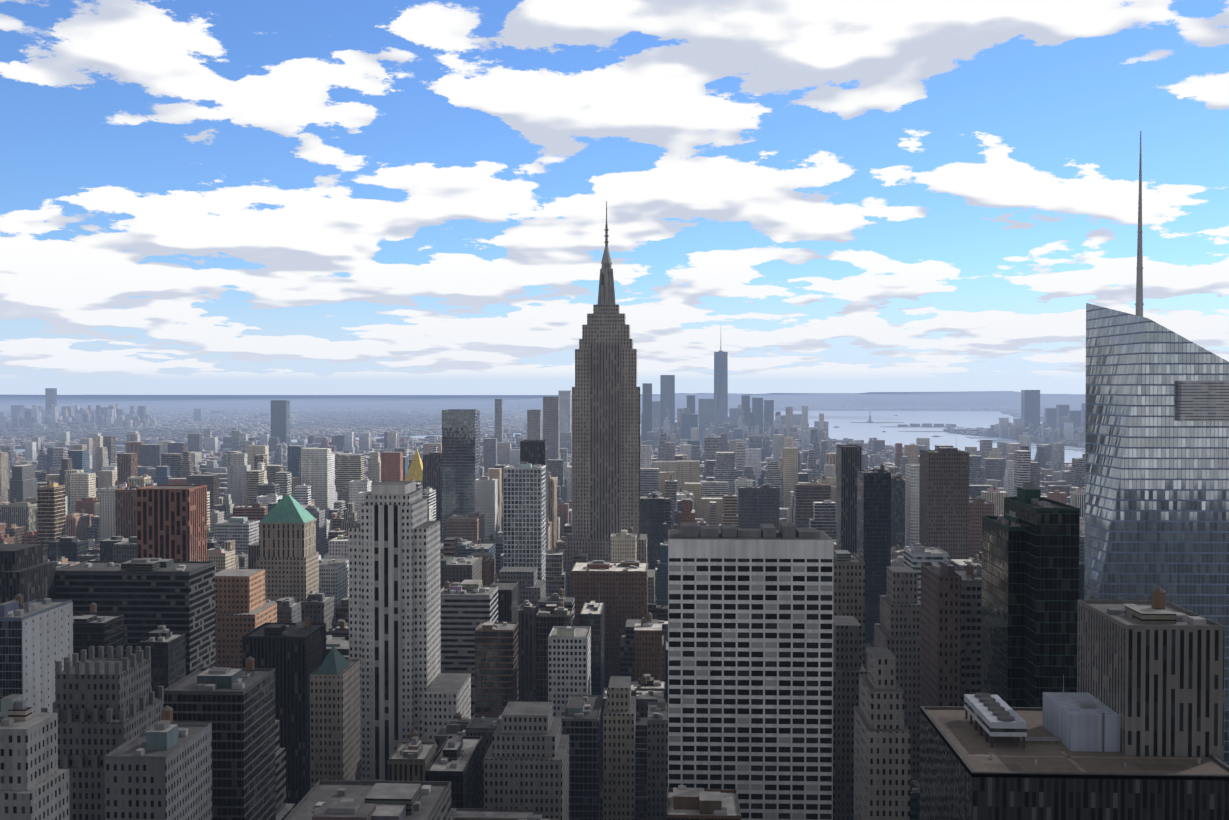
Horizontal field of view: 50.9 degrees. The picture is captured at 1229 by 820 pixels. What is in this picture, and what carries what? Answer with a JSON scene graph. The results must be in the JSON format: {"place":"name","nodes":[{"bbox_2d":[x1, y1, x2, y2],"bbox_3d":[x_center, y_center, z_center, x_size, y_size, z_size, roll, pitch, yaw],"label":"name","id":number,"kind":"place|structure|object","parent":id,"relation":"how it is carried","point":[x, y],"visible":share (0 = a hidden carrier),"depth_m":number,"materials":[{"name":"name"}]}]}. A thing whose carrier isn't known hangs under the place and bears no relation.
{"place":"outdoors","nodes":[
{"label":"outdoors","id":0,"kind":"place"},
{"bbox_2d":[13,410,1042,449],"bbox_3d":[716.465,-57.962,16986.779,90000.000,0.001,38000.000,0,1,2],"label":"ground","id":1,"kind":"structure","parent":0,"point":[702,443],"depth_m":6630.22,"materials":[{"name":"grey"}]},
{"bbox_2d":[0,131,1228,819],"bbox_3d":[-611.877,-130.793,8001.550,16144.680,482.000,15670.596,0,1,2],"label":"city buildings","id":2,"kind":"structure","parent":1,"relation":"on","point":[580,601],"depth_m":644.92,"materials":[{"name":"grey concrete"}]},
{"bbox_2d":[0,391,1084,408],"bbox_3d":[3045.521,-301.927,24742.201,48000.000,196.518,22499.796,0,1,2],"label":"hills","id":3,"kind":"structure","parent":0,"point":[944,399],"depth_m":16755.21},
{"bbox_2d":[0,411,1084,462],"bbox_3d":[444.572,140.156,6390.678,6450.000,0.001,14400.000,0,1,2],"label":"water","id":4,"kind":"structure","parent":0,"point":[842,420],"depth_m":8459.27,"materials":[{"name":"blue liquid"}]},
{"bbox_2d":[640,409,1084,463],"bbox_3d":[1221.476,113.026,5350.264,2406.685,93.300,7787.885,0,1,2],"label":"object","id":5,"kind":"object","parent":4,"relation":"on","point":[926,425],"visible":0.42,"depth_m":8036.91,"materials":[{"name":"blue liquid"}]},
{"bbox_2d":[828,415,998,444],"bbox_3d":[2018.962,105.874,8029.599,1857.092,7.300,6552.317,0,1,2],"label":"boats","id":6,"kind":"object","parent":4,"relation":"on","point":[908,444],"visible":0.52,"depth_m":6898.70,"materials":[{"name":"white"}]},
{"bbox_2d":[0,0,1228,394],"label":"sky","id":7,"kind":"structure","parent":0,"point":[198,197],"materials":[{"name":"blue"}]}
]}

